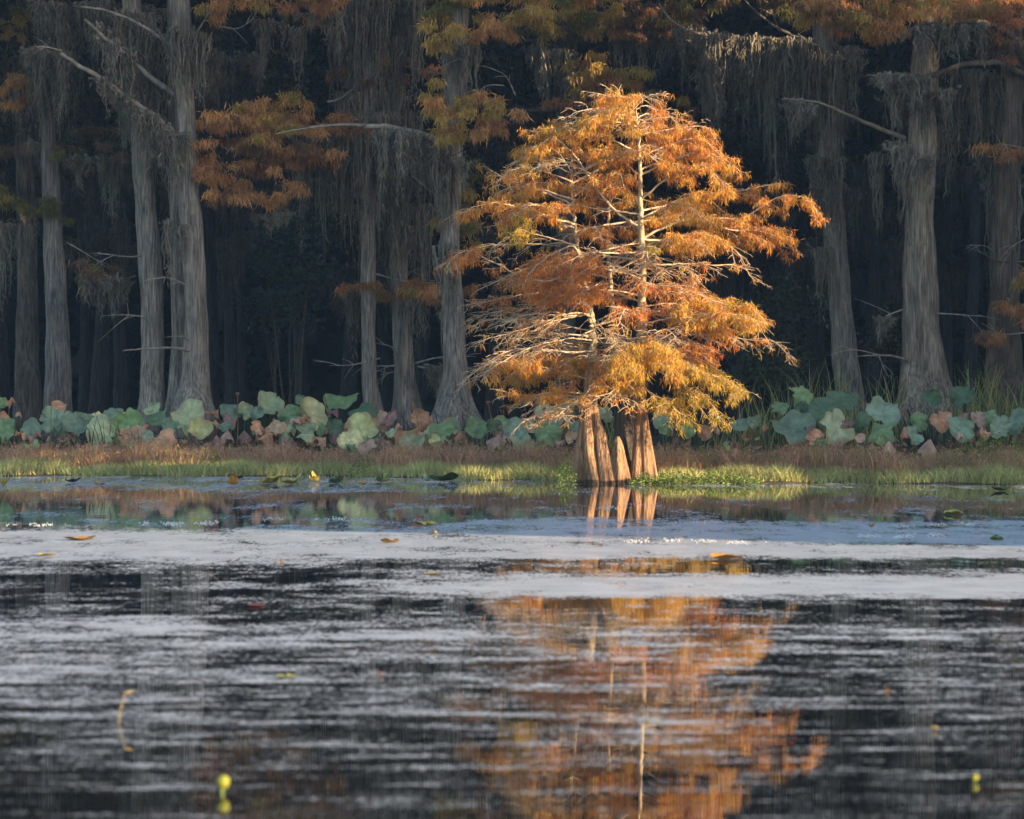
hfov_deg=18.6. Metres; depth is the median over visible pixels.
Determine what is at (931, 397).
lotus leaf
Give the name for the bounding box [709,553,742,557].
lily pad
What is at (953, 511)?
lily pad
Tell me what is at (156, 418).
lotus leaf
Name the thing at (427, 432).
lotus leaf
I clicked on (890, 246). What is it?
swamp tree
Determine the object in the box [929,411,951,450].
lotus leaf
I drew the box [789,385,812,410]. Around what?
lotus leaf
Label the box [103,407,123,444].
lotus leaf
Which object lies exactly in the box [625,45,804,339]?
swamp tree
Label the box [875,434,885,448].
lotus leaf
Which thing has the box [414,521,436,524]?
lily pad
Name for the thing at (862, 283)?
swamp tree
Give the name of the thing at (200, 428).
lotus leaf
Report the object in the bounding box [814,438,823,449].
lotus leaf
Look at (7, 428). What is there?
lotus leaf
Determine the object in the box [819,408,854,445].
lotus leaf
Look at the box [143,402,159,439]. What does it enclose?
lotus leaf
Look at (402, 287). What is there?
cypress tree
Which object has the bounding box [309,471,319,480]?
lily pad
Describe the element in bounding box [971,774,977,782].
lily bud
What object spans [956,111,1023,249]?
swamp tree
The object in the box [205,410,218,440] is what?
lotus leaf
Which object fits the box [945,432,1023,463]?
green patch
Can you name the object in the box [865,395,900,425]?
lotus leaf
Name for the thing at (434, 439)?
lotus leaf
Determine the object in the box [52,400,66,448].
lotus leaf
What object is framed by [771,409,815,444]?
lotus leaf
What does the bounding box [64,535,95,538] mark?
lily pad
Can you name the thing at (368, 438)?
lotus leaf
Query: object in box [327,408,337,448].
lotus leaf
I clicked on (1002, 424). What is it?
lotus leaf
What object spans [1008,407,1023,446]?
lotus leaf
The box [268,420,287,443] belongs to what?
lotus leaf
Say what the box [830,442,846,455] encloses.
lotus leaf
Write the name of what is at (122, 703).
bent stem
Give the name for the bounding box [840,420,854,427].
lotus leaf
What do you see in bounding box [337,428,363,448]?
lotus leaf
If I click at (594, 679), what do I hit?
lily pad
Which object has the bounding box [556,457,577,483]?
green patch
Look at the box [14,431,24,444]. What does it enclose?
lotus leaf
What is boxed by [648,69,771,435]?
swamp tree
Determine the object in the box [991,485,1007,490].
lily pad
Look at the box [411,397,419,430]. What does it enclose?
seed stalk
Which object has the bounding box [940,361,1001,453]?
reed clump
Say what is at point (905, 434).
lotus leaf
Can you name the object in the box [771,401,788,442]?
lotus leaf
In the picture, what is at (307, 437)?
lotus leaf
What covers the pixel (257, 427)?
lotus leaf
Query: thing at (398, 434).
lotus leaf
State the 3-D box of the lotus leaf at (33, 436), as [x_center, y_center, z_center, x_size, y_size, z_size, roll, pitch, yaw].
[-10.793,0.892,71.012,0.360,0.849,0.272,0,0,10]
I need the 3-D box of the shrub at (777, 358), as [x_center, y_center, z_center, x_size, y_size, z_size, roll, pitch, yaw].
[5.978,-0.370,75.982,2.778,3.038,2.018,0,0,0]
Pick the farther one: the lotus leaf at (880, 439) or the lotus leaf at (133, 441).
the lotus leaf at (133, 441)
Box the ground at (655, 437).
[3,433,1017,483]
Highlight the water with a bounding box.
[0,476,1023,818]
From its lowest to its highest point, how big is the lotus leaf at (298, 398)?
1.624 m
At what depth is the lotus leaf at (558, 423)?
66.90 m
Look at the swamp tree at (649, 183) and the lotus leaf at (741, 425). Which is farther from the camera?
the swamp tree at (649, 183)
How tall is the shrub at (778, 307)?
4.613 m
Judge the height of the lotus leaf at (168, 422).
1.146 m
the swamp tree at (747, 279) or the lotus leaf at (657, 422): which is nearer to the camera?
the lotus leaf at (657, 422)
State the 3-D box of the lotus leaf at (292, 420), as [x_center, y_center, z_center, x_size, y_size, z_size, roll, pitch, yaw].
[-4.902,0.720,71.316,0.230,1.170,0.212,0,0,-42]
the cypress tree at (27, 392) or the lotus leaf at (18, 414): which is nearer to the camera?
the lotus leaf at (18, 414)
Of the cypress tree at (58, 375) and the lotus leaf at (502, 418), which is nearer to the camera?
the lotus leaf at (502, 418)
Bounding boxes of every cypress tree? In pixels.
[0,0,78,443]
[0,0,115,450]
[13,0,168,439]
[32,0,354,449]
[179,0,417,448]
[275,0,578,449]
[294,0,482,441]
[500,0,708,449]
[658,0,872,448]
[779,0,999,452]
[865,0,1023,438]
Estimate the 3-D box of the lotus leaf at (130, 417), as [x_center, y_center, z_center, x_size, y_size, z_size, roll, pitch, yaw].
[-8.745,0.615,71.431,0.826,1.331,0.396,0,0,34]
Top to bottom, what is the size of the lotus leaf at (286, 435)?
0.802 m
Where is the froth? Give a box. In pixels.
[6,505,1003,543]
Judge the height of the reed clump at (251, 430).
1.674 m
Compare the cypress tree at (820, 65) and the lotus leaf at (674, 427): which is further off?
the cypress tree at (820, 65)
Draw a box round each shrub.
[236,282,326,438]
[240,195,349,407]
[705,333,815,434]
[714,269,830,417]
[856,299,901,403]
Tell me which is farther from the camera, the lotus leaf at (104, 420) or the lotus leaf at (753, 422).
the lotus leaf at (104, 420)
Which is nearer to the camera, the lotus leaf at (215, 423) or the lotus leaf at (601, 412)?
the lotus leaf at (601, 412)
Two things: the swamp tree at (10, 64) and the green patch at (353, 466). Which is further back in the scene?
the swamp tree at (10, 64)
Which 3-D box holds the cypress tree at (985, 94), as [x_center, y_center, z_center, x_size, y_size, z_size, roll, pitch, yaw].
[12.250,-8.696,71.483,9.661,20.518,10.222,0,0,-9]
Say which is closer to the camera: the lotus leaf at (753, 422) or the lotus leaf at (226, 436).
the lotus leaf at (753, 422)
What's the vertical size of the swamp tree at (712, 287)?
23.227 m
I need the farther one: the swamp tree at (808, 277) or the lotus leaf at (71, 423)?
the swamp tree at (808, 277)
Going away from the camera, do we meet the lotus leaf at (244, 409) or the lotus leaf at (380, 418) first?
the lotus leaf at (380, 418)
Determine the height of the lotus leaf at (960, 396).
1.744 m
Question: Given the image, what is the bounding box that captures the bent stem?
[118,690,134,720]
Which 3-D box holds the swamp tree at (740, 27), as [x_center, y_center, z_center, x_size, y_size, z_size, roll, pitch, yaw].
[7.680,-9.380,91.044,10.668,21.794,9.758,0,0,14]
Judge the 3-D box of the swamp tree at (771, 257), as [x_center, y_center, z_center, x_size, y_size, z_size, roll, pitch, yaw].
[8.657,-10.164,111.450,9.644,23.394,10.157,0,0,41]
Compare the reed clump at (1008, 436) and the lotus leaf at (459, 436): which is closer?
the reed clump at (1008, 436)
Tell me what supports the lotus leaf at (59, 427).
on the ground at (655, 437)
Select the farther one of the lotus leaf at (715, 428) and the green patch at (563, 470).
the lotus leaf at (715, 428)
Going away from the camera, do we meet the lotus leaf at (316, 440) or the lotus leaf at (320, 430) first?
the lotus leaf at (316, 440)
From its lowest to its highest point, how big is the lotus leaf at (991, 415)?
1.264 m
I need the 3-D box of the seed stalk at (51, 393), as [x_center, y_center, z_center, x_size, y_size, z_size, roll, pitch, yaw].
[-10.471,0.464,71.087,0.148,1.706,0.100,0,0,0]
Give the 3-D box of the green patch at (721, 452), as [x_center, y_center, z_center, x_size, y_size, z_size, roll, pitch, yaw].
[4.209,1.008,63.109,2.581,0.721,3.078,0,0,0]
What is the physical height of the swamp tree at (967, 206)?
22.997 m
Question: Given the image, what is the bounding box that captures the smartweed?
[0,434,1023,476]
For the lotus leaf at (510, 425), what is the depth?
66.96 m
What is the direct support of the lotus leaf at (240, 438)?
on the ground at (655, 437)
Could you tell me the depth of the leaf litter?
67.02 m
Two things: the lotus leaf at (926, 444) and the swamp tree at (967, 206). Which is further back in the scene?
the swamp tree at (967, 206)
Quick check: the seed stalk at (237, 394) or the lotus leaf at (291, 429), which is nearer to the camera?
the seed stalk at (237, 394)
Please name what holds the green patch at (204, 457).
on the ground at (655, 437)
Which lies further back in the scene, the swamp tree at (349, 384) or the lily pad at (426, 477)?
the swamp tree at (349, 384)
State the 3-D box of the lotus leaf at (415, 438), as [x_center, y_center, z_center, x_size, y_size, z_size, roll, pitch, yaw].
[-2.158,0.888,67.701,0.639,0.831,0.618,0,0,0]
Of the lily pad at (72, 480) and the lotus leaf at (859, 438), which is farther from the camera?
the lotus leaf at (859, 438)
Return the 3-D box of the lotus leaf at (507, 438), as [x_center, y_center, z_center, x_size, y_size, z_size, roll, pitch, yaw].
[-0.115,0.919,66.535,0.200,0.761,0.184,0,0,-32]
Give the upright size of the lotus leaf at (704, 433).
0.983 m
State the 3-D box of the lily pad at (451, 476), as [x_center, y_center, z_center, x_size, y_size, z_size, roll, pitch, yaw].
[-1.344,1.321,62.033,0.583,0.170,0.581,0,0,0]
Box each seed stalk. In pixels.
[49,392,52,449]
[235,392,239,452]
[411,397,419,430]
[486,401,496,450]
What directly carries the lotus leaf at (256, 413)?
on the ground at (655, 437)
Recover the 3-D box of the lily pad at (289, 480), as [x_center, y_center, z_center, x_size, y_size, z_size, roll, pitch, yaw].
[-4.209,1.301,59.615,0.470,0.210,0.469,0,0,0]
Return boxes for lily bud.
[216,775,229,793]
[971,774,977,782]
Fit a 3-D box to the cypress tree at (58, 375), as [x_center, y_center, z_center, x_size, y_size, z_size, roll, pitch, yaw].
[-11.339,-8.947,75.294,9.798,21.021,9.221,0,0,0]
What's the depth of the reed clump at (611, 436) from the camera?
66.02 m
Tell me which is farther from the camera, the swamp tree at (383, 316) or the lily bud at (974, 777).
the swamp tree at (383, 316)
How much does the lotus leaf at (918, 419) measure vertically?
1.250 m
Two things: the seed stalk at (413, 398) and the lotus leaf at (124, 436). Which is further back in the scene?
the lotus leaf at (124, 436)
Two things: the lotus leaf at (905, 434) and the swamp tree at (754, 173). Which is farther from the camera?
the swamp tree at (754, 173)
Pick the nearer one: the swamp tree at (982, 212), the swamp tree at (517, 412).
the swamp tree at (517, 412)
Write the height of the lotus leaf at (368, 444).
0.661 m
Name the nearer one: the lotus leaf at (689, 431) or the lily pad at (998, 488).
the lily pad at (998, 488)
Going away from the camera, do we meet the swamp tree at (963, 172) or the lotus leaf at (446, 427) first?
the lotus leaf at (446, 427)
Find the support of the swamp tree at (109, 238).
on the ground at (655, 437)
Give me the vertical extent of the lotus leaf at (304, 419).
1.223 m
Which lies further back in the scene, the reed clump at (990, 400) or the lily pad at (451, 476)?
the reed clump at (990, 400)
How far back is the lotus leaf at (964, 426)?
63.61 m
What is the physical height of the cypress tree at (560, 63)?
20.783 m
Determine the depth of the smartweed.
64.90 m
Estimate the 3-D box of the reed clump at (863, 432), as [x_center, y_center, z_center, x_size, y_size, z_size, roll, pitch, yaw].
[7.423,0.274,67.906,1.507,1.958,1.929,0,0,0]
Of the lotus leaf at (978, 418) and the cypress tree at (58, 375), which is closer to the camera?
the lotus leaf at (978, 418)
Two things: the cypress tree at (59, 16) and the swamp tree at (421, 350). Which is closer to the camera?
the cypress tree at (59, 16)
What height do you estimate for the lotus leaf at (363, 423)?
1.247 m
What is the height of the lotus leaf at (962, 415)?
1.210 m
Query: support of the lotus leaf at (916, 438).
on the ground at (655, 437)
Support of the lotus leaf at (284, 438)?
on the ground at (655, 437)
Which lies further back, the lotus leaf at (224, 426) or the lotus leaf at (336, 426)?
the lotus leaf at (336, 426)
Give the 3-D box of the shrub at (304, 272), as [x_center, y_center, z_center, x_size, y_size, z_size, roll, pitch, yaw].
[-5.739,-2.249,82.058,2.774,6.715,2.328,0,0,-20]
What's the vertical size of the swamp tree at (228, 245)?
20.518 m
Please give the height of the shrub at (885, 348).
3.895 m
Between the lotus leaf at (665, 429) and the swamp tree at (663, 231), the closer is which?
the lotus leaf at (665, 429)
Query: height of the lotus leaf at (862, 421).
1.251 m
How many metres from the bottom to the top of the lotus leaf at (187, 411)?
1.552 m
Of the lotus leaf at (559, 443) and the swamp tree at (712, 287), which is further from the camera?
the swamp tree at (712, 287)
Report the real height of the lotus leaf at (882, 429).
1.052 m
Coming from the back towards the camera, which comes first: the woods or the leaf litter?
the woods
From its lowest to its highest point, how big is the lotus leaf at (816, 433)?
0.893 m
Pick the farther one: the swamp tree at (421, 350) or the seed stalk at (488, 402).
the swamp tree at (421, 350)
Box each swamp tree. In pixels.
[0,0,163,417]
[0,0,165,283]
[0,0,261,444]
[0,10,192,435]
[4,0,266,411]
[84,1,308,417]
[119,0,347,443]
[130,22,275,417]
[163,2,334,427]
[191,5,344,436]
[226,0,539,423]
[274,35,533,412]
[280,0,519,410]
[341,0,638,439]
[418,2,635,418]
[423,0,751,439]
[506,30,686,429]
[507,0,760,437]
[530,50,725,434]
[577,0,776,438]
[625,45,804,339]
[637,0,803,436]
[648,0,910,414]
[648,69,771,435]
[662,59,805,435]
[662,96,866,417]
[688,0,894,389]
[690,0,912,428]
[742,0,967,431]
[840,35,957,325]
[841,0,999,415]
[855,7,1023,385]
[889,6,1023,303]
[942,56,1023,288]
[943,74,1023,305]
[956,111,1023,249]
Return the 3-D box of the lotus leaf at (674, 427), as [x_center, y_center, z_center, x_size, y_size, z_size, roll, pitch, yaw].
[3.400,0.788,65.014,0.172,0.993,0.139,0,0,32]
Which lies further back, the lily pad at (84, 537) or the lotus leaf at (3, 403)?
the lotus leaf at (3, 403)
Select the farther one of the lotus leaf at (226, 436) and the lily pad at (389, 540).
the lotus leaf at (226, 436)
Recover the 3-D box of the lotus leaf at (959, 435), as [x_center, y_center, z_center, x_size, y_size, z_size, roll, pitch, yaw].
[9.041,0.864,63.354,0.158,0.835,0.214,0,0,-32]
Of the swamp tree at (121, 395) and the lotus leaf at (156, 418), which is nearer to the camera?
the lotus leaf at (156, 418)
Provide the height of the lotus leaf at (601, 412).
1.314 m
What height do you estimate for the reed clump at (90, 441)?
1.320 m
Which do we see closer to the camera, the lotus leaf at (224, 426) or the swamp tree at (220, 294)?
the lotus leaf at (224, 426)
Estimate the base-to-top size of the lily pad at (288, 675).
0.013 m
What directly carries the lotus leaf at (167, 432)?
on the ground at (655, 437)
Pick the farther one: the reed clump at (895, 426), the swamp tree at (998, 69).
the swamp tree at (998, 69)
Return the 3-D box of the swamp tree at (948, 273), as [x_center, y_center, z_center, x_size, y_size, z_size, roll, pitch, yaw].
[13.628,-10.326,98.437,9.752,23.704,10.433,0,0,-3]
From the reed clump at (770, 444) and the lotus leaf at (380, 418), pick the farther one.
the lotus leaf at (380, 418)
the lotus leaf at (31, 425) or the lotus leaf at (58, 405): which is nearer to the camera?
the lotus leaf at (31, 425)
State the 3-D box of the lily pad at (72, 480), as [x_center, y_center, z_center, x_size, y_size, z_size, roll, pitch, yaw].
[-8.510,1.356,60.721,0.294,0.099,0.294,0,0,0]
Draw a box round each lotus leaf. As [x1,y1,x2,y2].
[0,397,7,443]
[0,411,9,446]
[0,418,14,447]
[6,397,16,446]
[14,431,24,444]
[15,412,21,445]
[20,417,43,439]
[27,430,43,441]
[30,439,39,447]
[39,406,59,434]
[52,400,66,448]
[54,411,71,445]
[62,411,85,441]
[79,413,94,447]
[85,414,114,445]
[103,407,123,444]
[110,407,143,438]
[119,428,135,445]
[126,425,147,443]
[126,440,138,448]
[142,430,153,443]
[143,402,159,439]
[145,407,169,425]
[146,424,156,436]
[148,428,176,448]
[161,417,177,431]
[171,398,203,448]
[176,419,188,449]
[188,418,212,446]
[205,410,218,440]
[212,420,218,432]
[212,435,221,445]
[218,421,231,444]
[219,412,237,429]
[220,404,241,445]
[220,430,233,443]
[238,401,253,443]
[238,431,252,445]
[250,406,263,445]
[250,420,264,443]
[256,427,280,446]
[258,390,284,423]
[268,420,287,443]
[277,404,302,436]
[278,432,291,444]
[280,436,287,445]
[283,439,296,451]
[287,424,295,436]
[290,418,300,435]
[295,394,312,446]
[295,413,309,449]
[296,423,315,446]
[296,432,314,447]
[300,396,327,449]
[306,431,325,451]
[316,422,325,436]
[323,393,358,448]
[326,418,344,450]
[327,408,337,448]
[329,433,337,449]
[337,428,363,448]
[345,443,356,456]
[347,412,378,451]
[348,402,376,416]
[357,439,376,454]
[366,433,383,451]
[372,410,390,432]
[376,437,388,449]
[379,410,396,437]
[385,428,395,439]
[394,426,419,441]
[398,431,426,452]
[410,408,429,430]
[423,425,429,443]
[428,433,441,447]
[429,417,460,438]
[440,436,448,445]
[452,431,467,446]
[465,416,489,444]
[486,419,500,452]
[486,434,505,452]
[494,415,508,441]
[494,429,507,452]
[502,417,534,439]
[504,436,510,448]
[510,435,534,452]
[534,423,562,451]
[535,401,555,417]
[544,417,569,449]
[554,439,565,446]
[555,399,573,416]
[560,418,573,448]
[565,430,576,451]
[568,421,579,437]
[599,407,612,435]
[652,407,670,448]
[658,423,671,451]
[672,424,679,439]
[682,422,695,446]
[697,425,711,450]
[711,426,720,451]
[730,416,750,444]
[747,415,759,451]
[761,424,768,453]
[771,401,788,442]
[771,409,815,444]
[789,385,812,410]
[795,401,809,413]
[805,425,813,430]
[805,428,824,447]
[809,396,843,426]
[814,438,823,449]
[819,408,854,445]
[826,391,858,409]
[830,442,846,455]
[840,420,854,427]
[852,411,871,443]
[854,433,865,444]
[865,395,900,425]
[868,423,893,445]
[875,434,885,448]
[883,441,895,454]
[898,405,911,449]
[900,427,910,458]
[906,425,923,455]
[910,411,927,451]
[916,439,936,458]
[920,389,941,437]
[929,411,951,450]
[947,416,974,453]
[950,386,975,408]
[955,432,964,449]
[959,413,968,453]
[971,411,986,455]
[974,425,987,449]
[977,427,990,445]
[982,409,996,448]
[990,415,1010,442]
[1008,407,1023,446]
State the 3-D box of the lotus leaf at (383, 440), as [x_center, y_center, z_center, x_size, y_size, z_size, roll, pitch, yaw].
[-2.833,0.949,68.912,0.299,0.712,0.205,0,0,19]
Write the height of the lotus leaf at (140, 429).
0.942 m
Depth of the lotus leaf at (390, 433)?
69.17 m
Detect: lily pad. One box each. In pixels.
[0,478,7,484]
[37,553,54,554]
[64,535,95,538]
[65,477,79,481]
[227,474,237,483]
[259,474,280,482]
[276,674,295,676]
[279,473,302,482]
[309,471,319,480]
[328,475,343,482]
[376,472,389,481]
[380,538,398,541]
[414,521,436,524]
[422,473,429,480]
[429,472,458,480]
[579,678,606,680]
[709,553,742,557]
[944,509,961,513]
[989,534,1003,539]
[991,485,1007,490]
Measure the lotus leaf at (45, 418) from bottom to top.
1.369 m
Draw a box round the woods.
[8,32,1023,434]
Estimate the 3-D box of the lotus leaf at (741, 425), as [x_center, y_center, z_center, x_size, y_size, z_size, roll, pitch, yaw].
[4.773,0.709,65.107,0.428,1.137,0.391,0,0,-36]
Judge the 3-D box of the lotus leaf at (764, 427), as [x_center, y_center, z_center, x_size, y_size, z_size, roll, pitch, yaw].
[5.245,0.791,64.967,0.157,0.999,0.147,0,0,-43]
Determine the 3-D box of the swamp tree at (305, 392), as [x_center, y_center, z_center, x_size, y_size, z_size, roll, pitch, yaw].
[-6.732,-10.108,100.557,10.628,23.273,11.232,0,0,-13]
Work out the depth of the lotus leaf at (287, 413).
71.51 m
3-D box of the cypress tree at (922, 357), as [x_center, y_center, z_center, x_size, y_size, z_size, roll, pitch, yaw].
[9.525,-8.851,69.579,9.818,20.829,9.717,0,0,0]
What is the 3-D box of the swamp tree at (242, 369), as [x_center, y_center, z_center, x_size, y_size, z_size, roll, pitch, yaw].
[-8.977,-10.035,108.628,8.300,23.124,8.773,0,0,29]
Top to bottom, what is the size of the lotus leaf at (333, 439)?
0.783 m
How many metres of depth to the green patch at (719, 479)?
59.35 m
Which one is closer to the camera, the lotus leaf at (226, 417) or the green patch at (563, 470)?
the green patch at (563, 470)
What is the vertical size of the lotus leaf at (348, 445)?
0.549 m
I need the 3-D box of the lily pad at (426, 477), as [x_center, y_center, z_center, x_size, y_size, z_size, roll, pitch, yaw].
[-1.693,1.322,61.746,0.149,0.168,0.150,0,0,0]
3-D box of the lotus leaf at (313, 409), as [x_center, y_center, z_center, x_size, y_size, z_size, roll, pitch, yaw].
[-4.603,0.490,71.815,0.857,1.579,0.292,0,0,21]
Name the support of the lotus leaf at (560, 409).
on the ground at (655, 437)
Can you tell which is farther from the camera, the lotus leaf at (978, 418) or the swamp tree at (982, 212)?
the swamp tree at (982, 212)
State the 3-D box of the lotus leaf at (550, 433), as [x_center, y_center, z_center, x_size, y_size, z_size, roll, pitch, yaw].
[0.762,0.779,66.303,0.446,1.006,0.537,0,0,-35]
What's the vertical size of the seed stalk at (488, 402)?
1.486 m
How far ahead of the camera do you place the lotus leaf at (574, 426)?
66.02 m
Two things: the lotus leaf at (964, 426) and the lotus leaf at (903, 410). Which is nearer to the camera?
the lotus leaf at (964, 426)
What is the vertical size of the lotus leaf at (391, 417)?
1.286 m
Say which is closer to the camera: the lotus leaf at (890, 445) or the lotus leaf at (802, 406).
the lotus leaf at (890, 445)
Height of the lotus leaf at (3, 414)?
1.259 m
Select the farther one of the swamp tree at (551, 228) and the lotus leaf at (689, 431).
the swamp tree at (551, 228)
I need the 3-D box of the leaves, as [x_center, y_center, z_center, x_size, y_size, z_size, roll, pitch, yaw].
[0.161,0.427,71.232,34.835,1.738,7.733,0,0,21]
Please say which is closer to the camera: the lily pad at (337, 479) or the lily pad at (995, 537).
the lily pad at (995, 537)
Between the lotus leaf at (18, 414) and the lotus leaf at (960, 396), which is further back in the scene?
the lotus leaf at (18, 414)
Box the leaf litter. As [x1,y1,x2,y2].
[0,428,1023,461]
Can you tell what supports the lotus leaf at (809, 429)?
on the ground at (655, 437)
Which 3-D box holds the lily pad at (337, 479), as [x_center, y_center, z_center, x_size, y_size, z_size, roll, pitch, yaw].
[-3.371,1.333,60.153,0.307,0.144,0.310,0,0,0]
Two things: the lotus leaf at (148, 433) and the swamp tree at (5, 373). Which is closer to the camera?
the lotus leaf at (148, 433)
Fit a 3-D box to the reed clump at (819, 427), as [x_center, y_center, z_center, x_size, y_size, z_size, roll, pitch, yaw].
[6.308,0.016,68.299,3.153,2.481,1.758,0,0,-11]
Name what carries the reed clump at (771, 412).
on the ground at (655, 437)
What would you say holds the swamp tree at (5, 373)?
on the ground at (655, 437)
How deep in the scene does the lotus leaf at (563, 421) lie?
66.79 m
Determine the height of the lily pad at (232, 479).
0.200 m
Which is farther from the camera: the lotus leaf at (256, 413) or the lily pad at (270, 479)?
the lotus leaf at (256, 413)
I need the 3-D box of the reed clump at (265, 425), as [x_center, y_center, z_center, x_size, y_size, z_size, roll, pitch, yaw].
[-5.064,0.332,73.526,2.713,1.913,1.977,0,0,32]
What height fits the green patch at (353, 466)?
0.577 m
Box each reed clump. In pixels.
[59,409,160,448]
[225,394,297,448]
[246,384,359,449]
[571,405,613,450]
[705,413,771,456]
[720,383,811,455]
[728,358,866,444]
[740,368,832,449]
[822,377,889,449]
[844,368,934,456]
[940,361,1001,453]
[944,357,1023,452]
[978,390,1023,454]
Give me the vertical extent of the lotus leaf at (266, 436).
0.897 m
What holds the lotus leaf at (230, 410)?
on the ground at (655, 437)
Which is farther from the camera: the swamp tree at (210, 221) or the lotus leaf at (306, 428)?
the swamp tree at (210, 221)
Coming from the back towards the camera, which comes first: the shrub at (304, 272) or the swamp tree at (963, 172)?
the swamp tree at (963, 172)
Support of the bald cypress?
on the ground at (655, 437)
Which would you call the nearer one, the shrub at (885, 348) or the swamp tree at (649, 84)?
the shrub at (885, 348)
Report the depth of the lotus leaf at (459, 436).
67.42 m
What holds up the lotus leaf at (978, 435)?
on the ground at (655, 437)
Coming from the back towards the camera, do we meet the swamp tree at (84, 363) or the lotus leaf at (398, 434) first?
the swamp tree at (84, 363)
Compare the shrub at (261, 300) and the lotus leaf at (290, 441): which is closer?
the lotus leaf at (290, 441)
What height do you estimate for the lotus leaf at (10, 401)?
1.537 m
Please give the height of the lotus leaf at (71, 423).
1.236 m
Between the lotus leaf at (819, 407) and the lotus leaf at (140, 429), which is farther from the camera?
the lotus leaf at (140, 429)
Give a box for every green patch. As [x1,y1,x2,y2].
[13,455,58,472]
[173,449,230,471]
[347,450,375,476]
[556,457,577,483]
[628,468,765,484]
[675,442,773,464]
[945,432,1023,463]
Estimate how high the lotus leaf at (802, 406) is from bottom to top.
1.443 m
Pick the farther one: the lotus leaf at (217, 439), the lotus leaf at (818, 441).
the lotus leaf at (217, 439)
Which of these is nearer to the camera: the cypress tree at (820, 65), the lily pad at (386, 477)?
the lily pad at (386, 477)
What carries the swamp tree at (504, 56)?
on the ground at (655, 437)
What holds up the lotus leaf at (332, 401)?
on the ground at (655, 437)
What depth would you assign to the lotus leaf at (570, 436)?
65.44 m
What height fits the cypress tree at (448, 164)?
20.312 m
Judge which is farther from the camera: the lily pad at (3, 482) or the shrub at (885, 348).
the shrub at (885, 348)
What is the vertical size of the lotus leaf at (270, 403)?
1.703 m
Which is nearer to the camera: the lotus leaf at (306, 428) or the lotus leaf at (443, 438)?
the lotus leaf at (443, 438)
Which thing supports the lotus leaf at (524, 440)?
on the ground at (655, 437)
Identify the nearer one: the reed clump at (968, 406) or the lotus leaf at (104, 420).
the reed clump at (968, 406)
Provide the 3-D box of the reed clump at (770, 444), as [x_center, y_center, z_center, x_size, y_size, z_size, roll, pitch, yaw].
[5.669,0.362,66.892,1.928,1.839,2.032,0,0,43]
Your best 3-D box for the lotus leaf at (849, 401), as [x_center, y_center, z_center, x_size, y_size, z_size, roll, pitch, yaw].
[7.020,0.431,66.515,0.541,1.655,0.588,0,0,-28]
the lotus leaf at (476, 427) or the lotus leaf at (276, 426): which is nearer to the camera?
the lotus leaf at (476, 427)
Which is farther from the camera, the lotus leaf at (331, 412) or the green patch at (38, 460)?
the lotus leaf at (331, 412)
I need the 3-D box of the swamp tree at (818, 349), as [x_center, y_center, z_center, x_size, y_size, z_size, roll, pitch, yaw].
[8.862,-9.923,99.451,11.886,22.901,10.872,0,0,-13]
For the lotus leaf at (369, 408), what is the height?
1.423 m
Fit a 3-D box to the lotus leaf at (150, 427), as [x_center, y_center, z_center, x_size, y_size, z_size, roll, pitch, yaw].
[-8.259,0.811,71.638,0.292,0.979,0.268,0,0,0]
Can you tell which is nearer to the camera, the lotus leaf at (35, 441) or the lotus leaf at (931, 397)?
the lotus leaf at (931, 397)
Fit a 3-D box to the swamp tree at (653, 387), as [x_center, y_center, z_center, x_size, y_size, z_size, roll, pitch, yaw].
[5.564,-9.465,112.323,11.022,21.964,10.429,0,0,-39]
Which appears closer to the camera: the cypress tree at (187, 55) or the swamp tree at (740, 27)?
the cypress tree at (187, 55)
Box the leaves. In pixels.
[0,394,1023,458]
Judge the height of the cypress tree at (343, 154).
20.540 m
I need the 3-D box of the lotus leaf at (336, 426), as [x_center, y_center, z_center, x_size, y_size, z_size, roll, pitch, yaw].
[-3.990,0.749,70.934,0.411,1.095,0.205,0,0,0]
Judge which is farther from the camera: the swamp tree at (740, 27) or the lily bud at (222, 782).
the swamp tree at (740, 27)
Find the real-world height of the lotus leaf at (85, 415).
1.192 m
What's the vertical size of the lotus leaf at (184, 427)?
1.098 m
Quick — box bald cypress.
[433,84,830,483]
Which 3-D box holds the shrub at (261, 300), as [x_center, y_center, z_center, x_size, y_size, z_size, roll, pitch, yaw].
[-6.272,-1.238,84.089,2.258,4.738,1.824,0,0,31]
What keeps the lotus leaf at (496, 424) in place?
on the ground at (655, 437)
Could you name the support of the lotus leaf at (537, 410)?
on the ground at (655, 437)
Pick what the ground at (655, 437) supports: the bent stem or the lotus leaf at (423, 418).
the lotus leaf at (423, 418)
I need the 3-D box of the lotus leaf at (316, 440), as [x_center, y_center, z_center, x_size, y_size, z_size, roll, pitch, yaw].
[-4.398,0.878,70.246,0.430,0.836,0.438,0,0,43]
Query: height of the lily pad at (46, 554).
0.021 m
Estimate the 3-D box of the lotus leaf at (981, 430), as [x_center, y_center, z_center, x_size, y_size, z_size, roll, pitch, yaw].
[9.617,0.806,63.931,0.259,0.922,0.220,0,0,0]
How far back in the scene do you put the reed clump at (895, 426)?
67.95 m
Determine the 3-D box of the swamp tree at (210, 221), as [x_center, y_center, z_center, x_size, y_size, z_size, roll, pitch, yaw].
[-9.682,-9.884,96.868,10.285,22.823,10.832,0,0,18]
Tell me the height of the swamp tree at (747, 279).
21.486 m
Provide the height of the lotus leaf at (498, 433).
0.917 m

